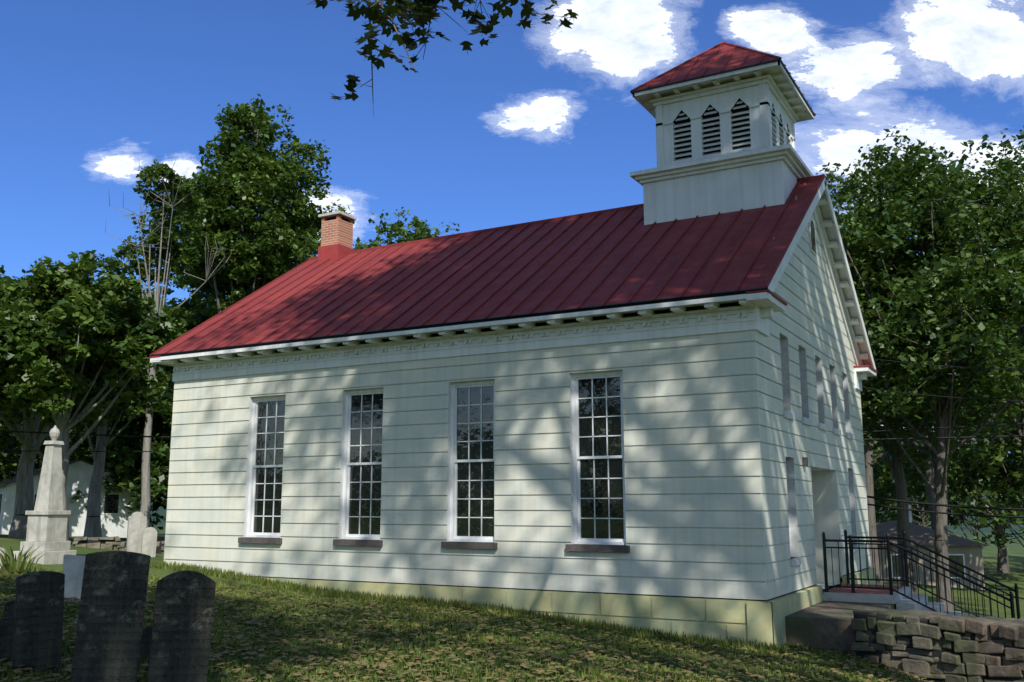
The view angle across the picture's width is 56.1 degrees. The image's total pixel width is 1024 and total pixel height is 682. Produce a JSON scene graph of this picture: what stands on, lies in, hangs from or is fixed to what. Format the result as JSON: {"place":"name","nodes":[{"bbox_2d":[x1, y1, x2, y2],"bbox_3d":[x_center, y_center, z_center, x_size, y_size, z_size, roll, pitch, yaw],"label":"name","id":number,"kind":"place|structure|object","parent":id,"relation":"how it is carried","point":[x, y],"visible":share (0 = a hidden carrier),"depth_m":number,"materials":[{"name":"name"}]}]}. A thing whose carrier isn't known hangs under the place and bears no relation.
{"place":"outdoors","nodes":[
{"label":"outdoors","id":0,"kind":"place"},
{"bbox_2d":[93,154,145,178],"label":"cloud","id":1,"kind":"structure","parent":0,"point":[116,166],"depth_m":2718.27,"materials":[{"name":"white"}]},
{"bbox_2d":[160,158,197,182],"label":"cloud","id":2,"kind":"structure","parent":0,"point":[183,168],"depth_m":2726.58,"materials":[{"name":"white"}]},
{"bbox_2d":[306,191,357,240],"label":"cloud","id":3,"kind":"structure","parent":0,"point":[344,200],"depth_m":2719.58,"materials":[{"name":"white"}]},
{"bbox_2d":[0,427,1023,681],"bbox_3d":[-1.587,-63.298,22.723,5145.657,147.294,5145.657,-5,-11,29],"label":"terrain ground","id":4,"kind":"structure","parent":0,"point":[1014,575],"depth_m":16.22,"materials":[{"name":"green plant"}]},
{"bbox_2d":[0,547,5,567],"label":"small white headstone","id":5,"kind":"object","parent":4,"relation":"on","point":[3,549],"visible":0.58,"depth_m":18.57,"materials":[{"name":"stone"}]},
{"bbox_2d":[0,265,11,425],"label":"tree trunk","id":6,"kind":"object","parent":4,"relation":"on","point":[2,270],"depth_m":53.27,"materials":[{"name":"green plant"}]},
{"bbox_2d":[0,616,14,663],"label":"footstone","id":7,"kind":"object","parent":4,"relation":"on","point":[6,635],"visible":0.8,"depth_m":9.01,"materials":[{"name":"stone"}]},
{"bbox_2d":[4,600,14,616],"bbox_3d":[-5.763,3.355,11.096,0.200,0.700,0.050,2,-5,-27],"label":"gravestone","id":8,"kind":"object","parent":4,"relation":"on","point":[9,608],"visible":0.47,"depth_m":11.08,"materials":[{"name":"stone"}]},
{"bbox_2d":[0,275,25,412],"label":"tree","id":9,"kind":"object","parent":4,"relation":"on","point":[4,405],"visible":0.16,"depth_m":31.68,"materials":[{"name":"green plant"}]},
{"bbox_2d":[0,545,47,574],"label":"iris clump","id":10,"kind":"object","parent":4,"relation":"on","point":[14,568],"visible":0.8,"depth_m":17.90,"materials":[{"name":"green plant"}]},
{"bbox_2d":[0,424,74,475],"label":"tree trunk","id":11,"kind":"object","parent":4,"relation":"on","point":[8,441],"depth_m":74.28,"materials":[{"name":"green plant"}]},
{"bbox_2d":[12,571,64,671],"bbox_3d":[-4.362,2.782,8.835,0.400,1.300,0.070,3,-6,-31],"label":"slate headstone","id":12,"kind":"object","parent":4,"relation":"on","point":[38,619],"visible":1,"depth_m":8.82,"materials":[{"name":"grey stone"}]},
{"bbox_2d":[0,429,81,484],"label":"tree","id":13,"kind":"object","parent":4,"relation":"on","point":[9,456],"visible":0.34,"depth_m":65.01,"materials":[{"name":"green plant"}]},
{"bbox_2d":[13,425,76,563],"bbox_3d":[-10.080,3.457,20.917,0.880,3.250,0.880,-4,-10,21],"label":"obelisk monument","id":14,"kind":"object","parent":4,"relation":"on","point":[47,523],"visible":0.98,"depth_m":20.73,"materials":[{"name":"stone"}]},
{"bbox_2d":[0,429,89,477],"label":"tree","id":15,"kind":"object","parent":4,"relation":"on","point":[38,462],"visible":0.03,"depth_m":72.88,"materials":[{"name":"green plant"}]},
{"bbox_2d":[0,277,116,537],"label":"tree trunk","id":16,"kind":"object","parent":4,"relation":"on","point":[30,420],"visible":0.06,"depth_m":35.36,"materials":[{"name":"brown plant"}]},
{"bbox_2d":[0,459,140,537],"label":"white house siding","id":17,"kind":"object","parent":4,"relation":"on","point":[114,517],"visible":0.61,"depth_m":59.36,"materials":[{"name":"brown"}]},
{"bbox_2d":[0,415,141,474],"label":"tree","id":18,"kind":"object","parent":4,"relation":"on","point":[4,437],"visible":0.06,"depth_m":63.68,"materials":[{"name":"green plant"}]},
{"bbox_2d":[63,554,85,601],"bbox_3d":[-6.440,3.687,14.135,0.340,1.100,0.060,16,-42,-39],"label":"leaning headstone","id":19,"kind":"object","parent":4,"relation":"on","point":[73,568],"visible":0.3,"depth_m":14.22,"materials":[{"name":"stone"}]},
{"bbox_2d":[1,260,156,459],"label":"tree","id":20,"kind":"object","parent":4,"relation":"on","point":[41,426],"depth_m":54.38,"materials":[{"name":"green plant"}]},
{"bbox_2d":[0,250,187,540],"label":"tree","id":21,"kind":"object","parent":4,"relation":"on","point":[56,366],"visible":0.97,"depth_m":29.41,"materials":[{"name":"green plant"}]},
{"bbox_2d":[40,373,169,531],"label":"tree","id":22,"kind":"object","parent":4,"relation":"on","point":[115,485],"visible":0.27,"depth_m":60.30,"materials":[{"name":"green plant"}]},
{"bbox_2d":[70,551,150,681],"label":"slate headstone","id":23,"kind":"object","parent":4,"relation":"on","point":[108,638],"visible":1,"depth_m":8.46,"materials":[{"name":"black stone"}]},
{"bbox_2d":[72,536,164,553],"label":"fieldstone wall","id":24,"kind":"structure","parent":4,"relation":"on","point":[112,543],"depth_m":28.39,"materials":[{"name":"grey stone"}]},
{"bbox_2d":[69,273,174,537],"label":"tree trunk","id":25,"kind":"object","parent":4,"relation":"on","point":[137,407],"visible":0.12,"depth_m":40.41,"materials":[{"name":"brown plant"}]},
{"bbox_2d":[82,420,165,524],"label":"tree","id":26,"kind":"object","parent":4,"relation":"on","point":[158,516],"visible":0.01,"depth_m":78.04,"materials":[{"name":"green plant"}]},
{"bbox_2d":[126,512,146,552],"bbox_3d":[-10.348,5.498,26.441,0.480,1.567,0.100,6,-10,-35],"label":"gravestone","id":27,"kind":"object","parent":4,"relation":"on","point":[137,525],"visible":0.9,"depth_m":26.41,"materials":[{"name":"white stone"}]},
{"bbox_2d":[104,419,171,507],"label":"tree","id":28,"kind":"object","parent":4,"relation":"on","point":[135,461],"visible":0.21,"depth_m":60.00,"materials":[{"name":"green plant"}]},
{"bbox_2d":[105,415,170,505],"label":"tree","id":29,"kind":"object","parent":4,"relation":"on","point":[140,444],"visible":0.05,"depth_m":60.47,"materials":[{"name":"green plant"}]},
{"bbox_2d":[107,283,173,467],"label":"tree","id":30,"kind":"object","parent":4,"relation":"on","point":[120,422],"visible":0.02,"depth_m":63.58,"materials":[{"name":"green plant"}]},
{"bbox_2d":[140,626,151,663],"bbox_3d":[-3.712,3.302,9.780,0.220,0.760,0.050,12,-17,-30],"label":"footstone","id":31,"kind":"object","parent":4,"relation":"on","point":[145,642],"visible":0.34,"depth_m":9.79,"materials":[{"name":"stone"}]},
{"bbox_2d":[141,527,156,556],"bbox_3d":[-9.633,5.532,25.439,0.360,1.180,0.080,9,-15,-34],"label":"gravestone","id":32,"kind":"object","parent":4,"relation":"on","point":[149,540],"visible":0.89,"depth_m":25.45,"materials":[{"name":"white stone"}]},
{"bbox_2d":[152,398,171,445],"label":"tree","id":33,"kind":"object","parent":4,"relation":"on","point":[162,424],"depth_m":62.45,"materials":[{"name":"green plant"}]},
{"bbox_2d":[96,151,231,527],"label":"tree","id":34,"kind":"object","parent":4,"relation":"on","point":[170,248],"visible":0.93,"depth_m":41.56,"materials":[{"name":"green plant"}]},
{"bbox_2d":[127,265,216,432],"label":"tree","id":35,"kind":"object","parent":4,"relation":"on","point":[188,306],"visible":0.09,"depth_m":57.98,"materials":[{"name":"green plant"}]},
{"bbox_2d":[147,570,215,681],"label":"slate headstone","id":36,"kind":"object","parent":4,"relation":"on","point":[182,627],"visible":1,"depth_m":8.54,"materials":[{"name":"grey stone"}]},
{"bbox_2d":[126,94,354,324],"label":"tree","id":37,"kind":"object","parent":4,"relation":"on","point":[249,182],"visible":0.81,"depth_m":51.93,"materials":[{"name":"green plant"}]},
{"bbox_2d":[352,207,458,249],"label":"tree","id":38,"kind":"object","parent":4,"relation":"on","point":[398,227],"visible":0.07,"depth_m":67.67,"materials":[{"name":"green plant"}]},
{"bbox_2d":[0,559,926,681],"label":"grass","id":39,"kind":"structure","parent":4,"relation":"on","point":[659,636],"depth_m":13.18,"materials":[{"name":"green plant"}]},
{"bbox_2d":[0,571,932,681],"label":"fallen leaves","id":40,"kind":"object","parent":4,"relation":"on","point":[382,665],"visible":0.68,"depth_m":12.38,"materials":[{"name":"brown plant"}]},
{"bbox_2d":[164,183,870,599],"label":"church walls","id":41,"kind":"structure","parent":4,"relation":"on","point":[712,437],"depth_m":17.72,"materials":[{"name":"white wood"}]},
{"bbox_2d":[0,359,1023,517],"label":"utility wires","id":42,"kind":"object","parent":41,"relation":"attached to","point":[956,506],"visible":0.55,"depth_m":24.71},
{"bbox_2d":[149,174,876,372],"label":"roof","id":43,"kind":"structure","parent":41,"relation":"on","point":[625,256],"depth_m":20.20,"materials":[{"name":"red metal"}]},
{"bbox_2d":[318,211,356,261],"bbox_3d":[-4.908,-2.701,26.890,0.760,1.650,0.760,-5,-11,29],"label":"chimney","id":44,"kind":"object","parent":43,"relation":"on","point":[336,234],"visible":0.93,"depth_m":26.67,"materials":[{"name":"red brick"}]},
{"bbox_2d":[630,41,815,224],"bbox_3d":[4.843,-4.330,21.569,3.450,5.135,3.316,-5,-11,29],"label":"belfry","id":45,"kind":"object","parent":43,"relation":"on","point":[727,116],"visible":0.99,"depth_m":20.44,"materials":[{"name":"white wood"}]},
{"bbox_2d":[149,181,876,391],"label":"roof trim","id":46,"kind":"structure","parent":41,"relation":"attached to","point":[756,309],"depth_m":18.36,"materials":[{"name":"white wood"}]},
{"bbox_2d":[238,218,859,565],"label":"windows","id":47,"kind":"structure","parent":41,"relation":"in","point":[597,477],"depth_m":18.20,"materials":[{"name":"white wood"}]},
{"bbox_2d":[253,567,875,646],"bbox_3d":[0.507,6.112,22.236,13.570,1.579,9.880,-5,-11,29],"label":"foundation","id":48,"kind":"object","parent":4,"relation":"on","point":[751,620],"visible":0.29,"depth_m":16.09,"materials":[{"name":"beige concrete"}]},
{"bbox_2d":[785,584,960,655],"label":"entrance steps","id":49,"kind":"structure","parent":4,"relation":"on","point":[825,623],"depth_m":16.20,"materials":[{"name":"grey concrete"}]},
{"bbox_2d":[822,529,1020,618],"bbox_3d":[7.837,4.729,18.330,3.179,2.140,2.260,-5,-11,29],"label":"stoop railing","id":50,"kind":"object","parent":49,"relation":"on","point":[887,541],"visible":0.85,"depth_m":18.07,"materials":[{"name":"black metal"}]},
{"bbox_2d":[874,487,890,521],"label":"tree","id":51,"kind":"object","parent":4,"relation":"on","point":[878,515],"visible":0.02,"depth_m":79.46,"materials":[{"name":"green plant"}]},
{"bbox_2d":[873,425,893,522],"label":"tree","id":52,"kind":"object","parent":4,"relation":"on","point":[875,441],"visible":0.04,"depth_m":97.53,"materials":[{"name":"green plant"}]},
{"bbox_2d":[862,272,927,584],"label":"tree trunk","id":53,"kind":"object","parent":4,"relation":"on","point":[868,447],"visible":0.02,"depth_m":47.25,"materials":[{"name":"brown plant"}]},
{"bbox_2d":[875,475,950,524],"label":"tree","id":54,"kind":"object","parent":4,"relation":"on","point":[892,504],"visible":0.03,"depth_m":96.65,"materials":[{"name":"green plant"}]},
{"bbox_2d":[816,126,1022,593],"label":"tree","id":55,"kind":"object","parent":4,"relation":"on","point":[896,463],"visible":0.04,"depth_m":32.89,"materials":[{"name":"green plant"}]},
{"bbox_2d":[829,142,1023,610],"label":"tree","id":56,"kind":"object","parent":4,"relation":"on","point":[999,294],"visible":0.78,"depth_m":27.32,"materials":[{"name":"green plant"}]},
{"bbox_2d":[873,426,988,528],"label":"foliage","id":57,"kind":"object","parent":4,"relation":"on","point":[919,517],"visible":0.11,"depth_m":74.67,"materials":[{"name":"green plant"}]},
{"bbox_2d":[876,505,989,589],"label":"house","id":58,"kind":"structure","parent":4,"relation":"on","point":[965,552],"depth_m":52.74,"materials":[{"name":"beige"}]},
{"bbox_2d":[901,248,972,529],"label":"tree trunk","id":59,"kind":"object","parent":4,"relation":"on","point":[930,474],"visible":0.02,"depth_m":57.39,"materials":[{"name":"brown plant"}]},
{"bbox_2d":[851,608,1023,681],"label":"stone wall","id":60,"kind":"structure","parent":4,"relation":"on","point":[934,646],"depth_m":13.59,"materials":[{"name":"grey stone"}]},
{"bbox_2d":[859,126,1023,481],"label":"tree","id":61,"kind":"object","parent":4,"relation":"on","point":[1006,173],"visible":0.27,"depth_m":30.36,"materials":[{"name":"green plant"}]},
{"bbox_2d":[873,405,1023,548],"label":"foliage","id":62,"kind":"object","parent":4,"relation":"on","point":[916,476],"visible":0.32,"depth_m":64.46,"materials":[{"name":"green plant"}]},
{"bbox_2d":[909,403,1023,549],"bbox_3d":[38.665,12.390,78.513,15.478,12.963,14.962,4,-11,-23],"label":"tree","id":63,"kind":"object","parent":4,"relation":"on","point":[1004,525],"visible":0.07,"depth_m":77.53,"materials":[{"name":"green plant"}]},
{"bbox_2d":[957,449,1023,528],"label":"tree","id":64,"kind":"object","parent":4,"relation":"on","point":[970,496],"visible":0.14,"depth_m":71.90,"materials":[{"name":"green plant"}]},
{"bbox_2d":[963,239,1020,442],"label":"tree","id":65,"kind":"object","parent":4,"relation":"on","point":[1003,430],"visible":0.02,"depth_m":49.02,"materials":[{"name":"green plant"}]},
{"bbox_2d":[974,404,1014,572],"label":"tree trunk","id":66,"kind":"object","parent":4,"relation":"on","point":[1002,562],"depth_m":73.00,"materials":[{"name":"brown plant"}]},
{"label":"maple trunk","id":67,"kind":"object","parent":4,"relation":"on","visible":0},
{"bbox_2d":[306,0,577,116],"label":"overhanging bough twigs","id":68,"kind":"object","parent":67,"relation":"attached to","point":[423,12],"visible":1,"depth_m":7.43,"materials":[{"name":"green plant"}]},
{"bbox_2d":[0,0,1023,452],"label":"sky","id":69,"kind":"structure","parent":0,"point":[81,81],"materials":[{"name":"blue"}]},
{"bbox_2d":[495,96,570,133],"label":"cloud","id":70,"kind":"structure","parent":0,"point":[542,113],"depth_m":2749.09,"materials":[{"name":"white"}]},
{"bbox_2d":[120,538,1002,618],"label":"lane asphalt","id":71,"kind":"structure","parent":0,"point":[962,612],"depth_m":31.61,"materials":[{"name":"grey asphalt"}]},
{"bbox_2d":[548,0,678,78],"bbox_3d":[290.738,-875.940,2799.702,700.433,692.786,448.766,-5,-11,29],"label":"cloud","id":72,"kind":"structure","parent":0,"point":[621,38],"depth_m":2794.47,"materials":[{"name":"white"}]},
{"bbox_2d":[726,8,821,53],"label":"cloud","id":73,"kind":"structure","parent":0,"point":[775,31],"depth_m":2794.42,"materials":[{"name":"white"}]},
{"bbox_2d":[787,41,902,101],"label":"cloud","id":74,"kind":"structure","parent":0,"point":[847,73],"depth_m":2780.82,"materials":[{"name":"white"}]},
{"bbox_2d":[795,102,1023,207],"bbox_3d":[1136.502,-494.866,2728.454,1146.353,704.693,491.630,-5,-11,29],"label":"cloud","id":75,"kind":"structure","parent":0,"point":[841,147],"depth_m":2768.94,"materials":[{"name":"white"}]},
{"bbox_2d":[901,0,1023,81],"bbox_3d":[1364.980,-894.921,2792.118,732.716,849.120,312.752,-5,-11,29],"label":"cloud","id":76,"kind":"structure","parent":0,"point":[971,40],"depth_m":2801.19,"materials":[{"name":"white"}]}
]}

